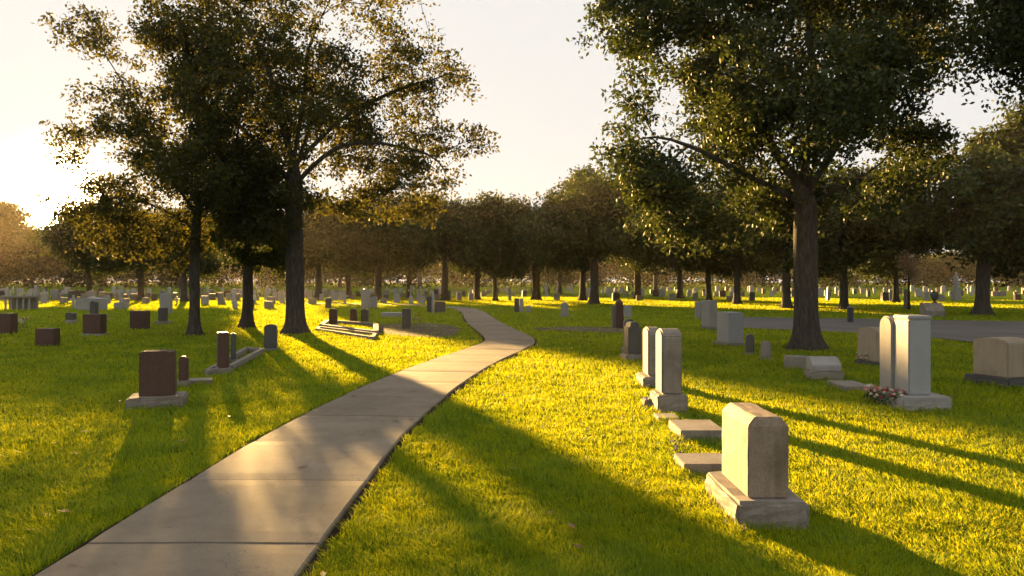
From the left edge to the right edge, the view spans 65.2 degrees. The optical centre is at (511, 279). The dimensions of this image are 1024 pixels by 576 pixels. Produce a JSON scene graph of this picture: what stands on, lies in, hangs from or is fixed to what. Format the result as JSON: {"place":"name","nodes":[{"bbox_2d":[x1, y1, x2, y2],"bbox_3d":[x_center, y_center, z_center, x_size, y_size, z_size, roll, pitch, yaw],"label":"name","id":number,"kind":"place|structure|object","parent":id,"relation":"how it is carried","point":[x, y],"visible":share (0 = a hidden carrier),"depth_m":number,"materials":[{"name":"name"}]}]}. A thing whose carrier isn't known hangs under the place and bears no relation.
{"place":"outdoors","nodes":[
{"label":"outdoors","id":0,"kind":"place"},
{"bbox_2d":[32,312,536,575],"bbox_3d":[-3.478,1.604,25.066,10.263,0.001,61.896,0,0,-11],"label":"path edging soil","id":1,"kind":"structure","parent":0,"point":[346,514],"depth_m":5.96,"materials":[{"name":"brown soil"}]},
{"bbox_2d":[35,303,534,575],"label":"path","id":2,"kind":"structure","parent":0,"point":[263,506],"depth_m":5.96,"materials":[{"name":"concrete"}]},
{"bbox_2d":[0,282,1023,575],"bbox_3d":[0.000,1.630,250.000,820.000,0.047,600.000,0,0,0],"label":"ground","id":3,"kind":"structure","parent":0,"point":[604,294],"depth_m":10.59,"materials":[{"name":"green plant"}]},
{"bbox_2d":[0,268,13,286],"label":"hedge","id":4,"kind":"object","parent":3,"relation":"on","point":[5,282],"visible":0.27,"depth_m":182.03,"materials":[{"name":"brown plant"}]},
{"bbox_2d":[0,313,17,333],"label":"gravestone","id":5,"kind":"object","parent":3,"relation":"on","point":[9,322],"visible":0.83,"depth_m":23.88,"materials":[{"name":"brown stone"}]},
{"bbox_2d":[0,295,39,308],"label":"columned monument","id":6,"kind":"object","parent":3,"relation":"on","point":[23,301],"visible":0.93,"depth_m":43.56,"materials":[{"name":"stone"}]},
{"bbox_2d":[0,198,52,280],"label":"tree","id":7,"kind":"object","parent":3,"relation":"on","point":[25,253],"visible":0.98,"depth_m":167.58,"materials":[{"name":"green plant"}]},
{"bbox_2d":[8,226,54,286],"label":"tree","id":8,"kind":"object","parent":3,"relation":"on","point":[37,274],"visible":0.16,"depth_m":176.78,"materials":[{"name":"green plant"}]},
{"bbox_2d":[35,328,59,346],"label":"gravestone","id":9,"kind":"object","parent":3,"relation":"on","point":[48,336],"visible":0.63,"depth_m":19.28,"materials":[{"name":"brown stone"}]},
{"bbox_2d":[0,266,100,286],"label":"hedge","id":10,"kind":"object","parent":3,"relation":"on","point":[39,280],"visible":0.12,"depth_m":185.48,"materials":[{"name":"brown plant"}]},
{"bbox_2d":[39,250,69,286],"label":"tree","id":11,"kind":"object","parent":3,"relation":"on","point":[57,263],"visible":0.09,"depth_m":177.79,"materials":[{"name":"green plant"}]},
{"bbox_2d":[65,312,76,323],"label":"gravestone","id":12,"kind":"object","parent":3,"relation":"on","point":[71,317],"visible":0.83,"depth_m":29.65,"materials":[{"name":"stone"}]},
{"bbox_2d":[27,199,128,297],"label":"tree","id":13,"kind":"object","parent":3,"relation":"on","point":[58,238],"visible":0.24,"depth_m":61.45,"materials":[{"name":"green plant"}]},
{"bbox_2d":[75,297,106,310],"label":"gravestone","id":14,"kind":"object","parent":3,"relation":"on","point":[82,303],"visible":0.73,"depth_m":42.10,"materials":[{"name":"stone"}]},
{"bbox_2d":[90,301,98,313],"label":"gravestone","id":15,"kind":"object","parent":3,"relation":"on","point":[94,307],"visible":0.86,"depth_m":34.78,"materials":[{"name":"stone"}]},
{"bbox_2d":[81,314,108,335],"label":"gravestone","id":16,"kind":"object","parent":3,"relation":"on","point":[93,324],"visible":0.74,"depth_m":23.23,"materials":[{"name":"stone"}]},
{"bbox_2d":[69,206,172,300],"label":"tree","id":17,"kind":"object","parent":3,"relation":"on","point":[95,260],"visible":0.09,"depth_m":58.68,"materials":[{"name":"green plant"}]},
{"bbox_2d":[114,286,128,308],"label":"gravestone","id":18,"kind":"object","parent":3,"relation":"on","point":[120,304],"visible":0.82,"depth_m":44.56,"materials":[{"name":"stone"}]},
{"bbox_2d":[60,261,188,286],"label":"hedge","id":19,"kind":"object","parent":3,"relation":"on","point":[153,277],"visible":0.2,"depth_m":177.46,"materials":[{"name":"green plant"}]},
{"bbox_2d":[130,311,149,329],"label":"gravestone","id":20,"kind":"object","parent":3,"relation":"on","point":[139,319],"visible":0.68,"depth_m":26.23,"materials":[{"name":"brown stone"}]},
{"bbox_2d":[126,349,188,409],"bbox_3d":[-4.538,1.266,10.260,0.688,0.728,0.528,0,0,-17],"label":"gravestone","id":21,"kind":"object","parent":3,"relation":"on","point":[157,378],"visible":0.89,"depth_m":10.12,"materials":[{"name":"brown stone"}]},
{"bbox_2d":[154,308,171,324],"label":"gravestone","id":22,"kind":"object","parent":3,"relation":"on","point":[163,315],"visible":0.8,"depth_m":29.19,"materials":[{"name":"stone"}]},
{"bbox_2d":[160,293,172,313],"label":"gravestone","id":23,"kind":"object","parent":3,"relation":"on","point":[166,300],"visible":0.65,"depth_m":38.09,"materials":[{"name":"stone"}]},
{"bbox_2d":[31,0,321,335],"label":"oak tree","id":24,"kind":"object","parent":3,"relation":"on","point":[265,224],"visible":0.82,"depth_m":22.77,"materials":[{"name":"green plant"}]},
{"bbox_2d":[134,201,227,301],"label":"tree","id":25,"kind":"object","parent":3,"relation":"on","point":[212,269],"visible":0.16,"depth_m":59.05,"materials":[{"name":"green plant"}]},
{"bbox_2d":[177,356,190,387],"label":"gravestone","id":26,"kind":"object","parent":3,"relation":"on","point":[184,370],"visible":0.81,"depth_m":12.15,"materials":[{"name":"stone"}]},
{"bbox_2d":[189,377,211,384],"bbox_3d":[-4.899,1.593,12.578,0.347,0.073,0.350,0,0,-20],"label":"flat marker","id":27,"kind":"object","parent":3,"relation":"on","point":[207,380],"visible":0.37,"depth_m":12.46,"materials":[{"name":"stone"}]},
{"bbox_2d":[157,259,285,286],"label":"hedge","id":28,"kind":"object","parent":3,"relation":"on","point":[231,275],"visible":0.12,"depth_m":181.48,"materials":[{"name":"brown plant"}]},
{"bbox_2d":[215,331,232,373],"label":"gravestone","id":29,"kind":"object","parent":3,"relation":"on","point":[223,351],"visible":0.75,"depth_m":13.74,"materials":[{"name":"stone"}]},
{"bbox_2d":[204,347,263,374],"bbox_3d":[-5.369,1.567,15.752,0.481,0.126,4.664,0,0,-10],"label":"kerbed plot","id":30,"kind":"object","parent":3,"relation":"on","point":[242,361],"visible":0.62,"depth_m":15.62,"materials":[{"name":"grey stone"}]},
{"bbox_2d":[230,332,237,362],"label":"gravestone","id":31,"kind":"object","parent":3,"relation":"on","point":[233,347],"visible":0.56,"depth_m":15.57,"materials":[{"name":"stone"}]},
{"bbox_2d":[190,170,312,327],"bbox_3d":[-9.069,-1.375,27.219,4.475,6.112,3.858,0,0,0],"label":"oak tree","id":32,"kind":"object","parent":3,"relation":"on","point":[248,258],"visible":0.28,"depth_m":26.95,"materials":[{"name":"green plant"}]},
{"bbox_2d":[234,233,283,288],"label":"tree","id":33,"kind":"object","parent":3,"relation":"on","point":[267,271],"visible":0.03,"depth_m":151.00,"materials":[{"name":"green plant"}]},
{"bbox_2d":[264,324,279,351],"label":"gravestone","id":34,"kind":"object","parent":3,"relation":"on","point":[270,336],"visible":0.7,"depth_m":18.23,"materials":[{"name":"stone"}]},
{"bbox_2d":[123,0,500,334],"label":"oak tree","id":35,"kind":"object","parent":3,"relation":"on","point":[278,90],"visible":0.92,"depth_m":23.41,"materials":[{"name":"green plant"}]},
{"bbox_2d":[256,269,385,286],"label":"hedge","id":36,"kind":"object","parent":3,"relation":"on","point":[308,277],"visible":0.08,"depth_m":185.55,"materials":[{"name":"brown plant"}]},
{"bbox_2d":[282,188,364,299],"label":"tree","id":37,"kind":"object","parent":3,"relation":"on","point":[318,241],"visible":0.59,"depth_m":61.91,"materials":[{"name":"green plant"}]},
{"bbox_2d":[329,309,338,324],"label":"gravestone","id":38,"kind":"object","parent":3,"relation":"on","point":[333,316],"visible":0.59,"depth_m":28.10,"materials":[{"name":"stone"}]},
{"bbox_2d":[322,263,364,287],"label":"tree","id":39,"kind":"object","parent":3,"relation":"on","point":[333,275],"visible":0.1,"depth_m":173.79,"materials":[{"name":"green plant"}]},
{"bbox_2d":[315,326,376,339],"bbox_3d":[-4.959,1.577,24.098,0.800,0.106,5.454,0,0,-33],"label":"kerbed plot","id":40,"kind":"object","parent":3,"relation":"on","point":[339,330],"visible":0.8,"depth_m":23.76,"materials":[{"name":"grey stone"}]},
{"bbox_2d":[319,319,378,333],"bbox_3d":[-5.312,1.557,26.971,1.904,0.146,7.170,0,0,-34],"label":"kerbed plot","id":41,"kind":"object","parent":3,"relation":"on","point":[374,325],"visible":0.7,"depth_m":26.66,"materials":[{"name":"grey stone"}]},
{"bbox_2d":[321,213,386,298],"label":"tree","id":42,"kind":"object","parent":3,"relation":"on","point":[348,278],"visible":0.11,"depth_m":62.78,"materials":[{"name":"green plant"}]},
{"bbox_2d":[361,309,368,321],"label":"gravestone","id":43,"kind":"object","parent":3,"relation":"on","point":[364,315],"visible":0.72,"depth_m":30.19,"materials":[{"name":"stone"}]},
{"bbox_2d":[361,290,369,308],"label":"gravestone","id":44,"kind":"object","parent":3,"relation":"on","point":[365,299],"visible":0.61,"depth_m":44.44,"materials":[{"name":"stone"}]},
{"bbox_2d":[326,193,421,299],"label":"tree","id":45,"kind":"object","parent":3,"relation":"on","point":[376,245],"visible":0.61,"depth_m":61.93,"materials":[{"name":"green plant"}]},
{"bbox_2d":[381,312,401,316],"bbox_3d":[-5.252,1.528,35.133,0.904,0.204,0.700,0,0,0],"label":"flat marker","id":46,"kind":"object","parent":3,"relation":"on","point":[391,314],"visible":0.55,"depth_m":34.78,"materials":[{"name":"white stone"}]},
{"bbox_2d":[369,191,440,297],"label":"tree","id":47,"kind":"object","parent":3,"relation":"on","point":[409,267],"visible":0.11,"depth_m":67.06,"materials":[{"name":"green plant"}]},
{"bbox_2d":[345,261,482,286],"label":"hedge","id":48,"kind":"object","parent":3,"relation":"on","point":[426,279],"visible":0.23,"depth_m":177.64,"materials":[{"name":"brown plant"}]},
{"bbox_2d":[379,323,461,336],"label":"dirt lane","id":49,"kind":"structure","parent":3,"relation":"on","point":[412,331],"depth_m":25.19,"materials":[{"name":"brown soil"}]},
{"bbox_2d":[402,308,410,327],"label":"gravestone","id":50,"kind":"object","parent":49,"relation":"on","point":[406,317],"visible":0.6,"depth_m":26.23,"materials":[{"name":"stone"}]},
{"bbox_2d":[415,256,448,288],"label":"tree","id":51,"kind":"object","parent":3,"relation":"on","point":[420,275],"visible":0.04,"depth_m":152.85,"materials":[{"name":"green plant"}]},
{"bbox_2d":[435,301,445,312],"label":"gravestone","id":52,"kind":"object","parent":3,"relation":"on","point":[440,306],"visible":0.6,"depth_m":39.02,"materials":[{"name":"stone"}]},
{"bbox_2d":[371,189,512,300],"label":"tree","id":53,"kind":"object","parent":3,"relation":"on","point":[469,241],"visible":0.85,"depth_m":59.21,"materials":[{"name":"green plant"}]},
{"bbox_2d":[421,189,535,299],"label":"tree","id":54,"kind":"object","parent":3,"relation":"on","point":[499,211],"visible":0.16,"depth_m":60.99,"materials":[{"name":"green plant"}]},
{"bbox_2d":[9,324,972,575],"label":"fallen leaves","id":55,"kind":"object","parent":3,"relation":"on","point":[322,573],"visible":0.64,"depth_m":10.27,"materials":[{"name":"brown plant"}]},
{"bbox_2d":[458,193,538,300],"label":"tree","id":56,"kind":"object","parent":3,"relation":"on","point":[502,264],"visible":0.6,"depth_m":60.28,"materials":[{"name":"green plant"}]},
{"bbox_2d":[0,283,1023,293],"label":"distant gravestones","id":57,"kind":"object","parent":3,"relation":"on","point":[942,289],"visible":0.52,"depth_m":96.44,"materials":[{"name":"stone"}]},
{"bbox_2d":[448,269,576,286],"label":"hedge","id":58,"kind":"object","parent":3,"relation":"on","point":[552,278],"visible":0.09,"depth_m":181.44,"materials":[{"name":"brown plant"}]},
{"bbox_2d":[480,189,560,299],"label":"tree","id":59,"kind":"object","parent":3,"relation":"on","point":[536,295],"visible":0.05,"depth_m":62.80,"materials":[{"name":"green plant"}]},
{"bbox_2d":[530,266,577,294],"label":"tree","id":60,"kind":"object","parent":3,"relation":"on","point":[561,273],"visible":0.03,"depth_m":88.59,"materials":[{"name":"green plant"}]},
{"bbox_2d":[559,302,569,316],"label":"gravestone","id":61,"kind":"object","parent":3,"relation":"on","point":[564,309],"visible":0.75,"depth_m":34.84,"materials":[{"name":"stone"}]},
{"bbox_2d":[533,163,609,300],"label":"tree","id":62,"kind":"object","parent":3,"relation":"on","point":[582,268],"visible":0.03,"depth_m":60.86,"materials":[{"name":"green plant"}]},
{"bbox_2d":[535,327,622,332],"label":"dirt lane","id":63,"kind":"structure","parent":3,"relation":"on","point":[592,329],"depth_m":25.70,"materials":[{"name":"brown soil"}]},
{"bbox_2d":[510,169,666,304],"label":"tree","id":64,"kind":"object","parent":3,"relation":"on","point":[585,224],"visible":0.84,"depth_m":51.16,"materials":[{"name":"green plant"}]},
{"bbox_2d":[540,257,667,286],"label":"hedge","id":65,"kind":"object","parent":3,"relation":"on","point":[609,274],"visible":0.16,"depth_m":185.36,"materials":[{"name":"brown plant"}]},
{"bbox_2d":[614,298,623,327],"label":"gravestone","id":66,"kind":"object","parent":3,"relation":"on","point":[619,318],"visible":0.84,"depth_m":26.27,"materials":[{"name":"brown stone"}]},
{"bbox_2d":[620,321,642,361],"bbox_3d":[2.417,1.235,16.077,0.397,0.790,0.478,0,0,-8],"label":"gravestone","id":67,"kind":"object","parent":3,"relation":"on","point":[632,339],"visible":0.81,"depth_m":15.90,"materials":[{"name":"grey stone"}]},
{"bbox_2d":[636,327,658,387],"bbox_3d":[2.157,1.176,12.370,0.380,0.908,0.687,0,0,0],"label":"gravestone","id":68,"kind":"object","parent":3,"relation":"on","point":[646,377],"visible":0.61,"depth_m":12.12,"materials":[{"name":"grey stone"}]},
{"bbox_2d":[604,211,702,298],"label":"tree","id":69,"kind":"object","parent":3,"relation":"on","point":[650,256],"visible":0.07,"depth_m":64.31,"materials":[{"name":"green plant"}]},
{"bbox_2d":[652,264,673,289],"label":"tree","id":70,"kind":"object","parent":3,"relation":"on","point":[655,284],"visible":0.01,"depth_m":99.75,"materials":[{"name":"brown plant"}]},
{"bbox_2d":[654,413,678,422],"bbox_3d":[1.782,1.597,9.241,0.236,0.066,0.300,0,0,0],"label":"flat marker","id":71,"kind":"object","parent":3,"relation":"on","point":[666,415],"visible":0.63,"depth_m":9.23,"materials":[{"name":"stone"}]},
{"bbox_2d":[650,328,687,413],"bbox_3d":[1.951,1.116,9.967,0.380,1.029,0.548,0,0,0],"label":"gravestone","id":72,"kind":"object","parent":3,"relation":"on","point":[667,395],"visible":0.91,"depth_m":9.76,"materials":[{"name":"grey stone"}]},
{"bbox_2d":[661,169,711,298],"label":"tree","id":73,"kind":"object","parent":3,"relation":"on","point":[680,294],"depth_m":69.38,"materials":[{"name":"green plant"}]},
{"bbox_2d":[669,420,721,442],"bbox_3d":[1.903,1.563,8.270,0.446,0.134,0.620,0,0,0],"label":"flat marker","id":74,"kind":"object","parent":3,"relation":"on","point":[705,428],"visible":0.65,"depth_m":8.06,"materials":[{"name":"grey stone"}]},
{"bbox_2d":[628,264,767,286],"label":"hedge","id":75,"kind":"object","parent":3,"relation":"on","point":[671,278],"visible":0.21,"depth_m":177.46,"materials":[{"name":"green plant"}]},
{"bbox_2d":[695,301,700,318],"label":"gravestone","id":76,"kind":"object","parent":3,"relation":"on","point":[697,309],"visible":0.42,"depth_m":33.33,"materials":[{"name":"stone"}]},
{"bbox_2d":[674,453,721,475],"bbox_3d":[1.627,1.575,6.822,0.410,0.109,0.420,0,0,0],"label":"flat marker","id":77,"kind":"object","parent":3,"relation":"on","point":[705,462],"visible":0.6,"depth_m":6.71,"materials":[{"name":"grey stone"}]},
{"bbox_2d":[655,226,750,299],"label":"tree","id":78,"kind":"object","parent":3,"relation":"on","point":[693,267],"visible":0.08,"depth_m":56.09,"materials":[{"name":"green plant"}]},
{"bbox_2d":[700,300,716,329],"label":"gravestone","id":79,"kind":"object","parent":3,"relation":"on","point":[708,314],"visible":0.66,"depth_m":25.87,"materials":[{"name":"stone"}]},
{"bbox_2d":[713,312,744,346],"bbox_3d":[5.425,1.215,19.907,0.535,0.830,0.797,0,0,-12],"label":"gravestone","id":80,"kind":"object","parent":3,"relation":"on","point":[729,328],"visible":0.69,"depth_m":19.62,"materials":[{"name":"stone"}]},
{"bbox_2d":[664,164,793,304],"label":"tree","id":81,"kind":"object","parent":3,"relation":"on","point":[739,260],"visible":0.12,"depth_m":53.13,"materials":[{"name":"green plant"}]},
{"bbox_2d":[744,334,755,354],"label":"gravestone","id":82,"kind":"object","parent":3,"relation":"on","point":[749,343],"visible":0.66,"depth_m":17.24,"materials":[{"name":"stone"}]},
{"bbox_2d":[705,402,808,530],"bbox_3d":[1.686,1.266,5.591,0.480,0.729,0.871,0,0,0],"label":"gravestone","id":83,"kind":"object","parent":3,"relation":"on","point":[749,482],"visible":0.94,"depth_m":5.26,"materials":[{"name":"grey stone"}]},
{"bbox_2d":[759,341,772,359],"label":"gravestone","id":84,"kind":"object","parent":3,"relation":"on","point":[766,349],"visible":0.73,"depth_m":16.19,"materials":[{"name":"stone"}]},
{"bbox_2d":[711,170,836,308],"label":"tree","id":85,"kind":"object","parent":3,"relation":"on","point":[777,253],"visible":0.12,"depth_m":45.43,"materials":[{"name":"green plant"}]},
{"bbox_2d":[566,0,984,350],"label":"oak tree","id":86,"kind":"object","parent":3,"relation":"on","point":[854,98],"visible":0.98,"depth_m":18.30,"materials":[{"name":"green plant"}]},
{"bbox_2d":[724,269,863,286],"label":"hedge","id":87,"kind":"object","parent":3,"relation":"on","point":[774,278],"visible":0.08,"depth_m":181.46,"materials":[{"name":"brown plant"}]},
{"bbox_2d":[784,355,806,369],"bbox_3d":[5.222,1.513,14.705,0.378,0.234,0.320,0,0,6],"label":"marker","id":88,"kind":"object","parent":3,"relation":"on","point":[798,361],"visible":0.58,"depth_m":14.55,"materials":[{"name":"stone"}]},
{"bbox_2d":[790,266,855,287],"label":"tree","id":89,"kind":"object","parent":3,"relation":"on","point":[835,278],"depth_m":87.20,"materials":[{"name":"green plant"}]},
{"bbox_2d":[804,356,843,380],"bbox_3d":[5.108,1.447,13.113,0.532,0.366,0.427,0,0,4],"label":"marker","id":90,"kind":"object","parent":3,"relation":"on","point":[817,367],"visible":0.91,"depth_m":12.95,"materials":[{"name":"stone"}]},
{"bbox_2d":[750,159,932,309],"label":"tree","id":91,"kind":"object","parent":3,"relation":"on","point":[841,249],"visible":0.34,"depth_m":41.39,"materials":[{"name":"green plant"}]},
{"bbox_2d":[826,380,872,390],"bbox_3d":[5.069,1.592,12.029,0.420,0.077,0.700,0,0,0],"label":"flat marker","id":92,"kind":"object","parent":3,"relation":"on","point":[844,384],"visible":0.68,"depth_m":11.89,"materials":[{"name":"stone"}]},
{"bbox_2d":[855,327,879,366],"bbox_3d":[6.833,1.260,15.130,0.369,0.741,0.638,0,0,-14],"label":"gravestone","id":93,"kind":"object","parent":3,"relation":"on","point":[869,340],"visible":0.56,"depth_m":15.03,"materials":[{"name":"stone"}]},
{"bbox_2d":[863,384,904,404],"bbox_3d":[4.825,1.484,10.378,0.419,0.231,0.824,0,0,0],"label":"flower bouquet","id":94,"kind":"object","parent":3,"relation":"on","point":[872,392],"visible":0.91,"depth_m":10.28,"materials":[{"name":"multicoloured plant"}]},
{"bbox_2d":[819,260,955,286],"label":"hedge","id":95,"kind":"object","parent":3,"relation":"on","point":[883,282],"visible":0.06,"depth_m":185.51,"materials":[{"name":"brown plant"}]},
{"bbox_2d":[847,233,950,302],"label":"tree","id":96,"kind":"object","parent":3,"relation":"on","point":[886,263],"visible":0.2,"depth_m":56.19,"materials":[{"name":"green plant"}]},
{"bbox_2d":[895,249,925,309],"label":"tree","id":97,"kind":"object","parent":3,"relation":"on","point":[908,266],"visible":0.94,"depth_m":43.65,"materials":[{"name":"green plant"}]},
{"bbox_2d":[875,315,951,411],"bbox_3d":[5.109,1.038,10.287,0.644,1.185,0.829,0,0,-4],"label":"gravestone","id":98,"kind":"object","parent":3,"relation":"on","point":[905,353],"visible":0.82,"depth_m":10.06,"materials":[{"name":"stone"}]},
{"bbox_2d":[920,303,944,316],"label":"gravestone","id":99,"kind":"object","parent":3,"relation":"on","point":[934,309],"visible":0.76,"depth_m":34.88,"materials":[{"name":"grey stone"}]},
{"bbox_2d":[846,133,1023,314],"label":"tree","id":100,"kind":"object","parent":3,"relation":"on","point":[982,221],"visible":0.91,"depth_m":36.87,"materials":[{"name":"green plant"}]},
{"bbox_2d":[951,272,960,300],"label":"gravestone","id":101,"kind":"object","parent":3,"relation":"on","point":[956,293],"visible":0.96,"depth_m":61.83,"materials":[{"name":"white stone"}]},
{"bbox_2d":[911,250,1023,286],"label":"hedge","id":102,"kind":"object","parent":3,"relation":"on","point":[937,268],"visible":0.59,"depth_m":176.93,"materials":[{"name":"green plant"}]},
{"bbox_2d":[915,0,1023,131],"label":"oak tree","id":103,"kind":"object","parent":3,"relation":"on","point":[1001,30],"visible":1,"depth_m":15.24,"materials":[{"name":"green plant"}]},
{"bbox_2d":[953,90,1023,306],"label":"tree","id":104,"kind":"object","parent":3,"relation":"on","point":[1011,146],"visible":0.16,"depth_m":46.69,"materials":[{"name":"green plant"}]},
{"bbox_2d":[964,337,1023,387],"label":"gravestone","id":105,"kind":"object","parent":3,"relation":"on","point":[999,360],"visible":0.95,"depth_m":12.28,"materials":[{"name":"stone"}]},
{"bbox_2d":[0,0,1023,281],"label":"sky","id":106,"kind":"structure","parent":0,"point":[546,104],"materials":[{"name":"white"}]},
{"bbox_2d":[743,317,1023,341],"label":"road","id":107,"kind":"structure","parent":0,"point":[967,330],"depth_m":27.32,"materials":[{"name":"grey asphalt"}]},
{"bbox_2d":[847,306,853,321],"bbox_3d":[12.770,1.290,30.189,0.250,0.620,0.250,0,0,0],"label":"litter bin","id":108,"kind":"object","parent":107,"relation":"on","point":[850,313],"visible":0.94,"depth_m":30.10,"materials":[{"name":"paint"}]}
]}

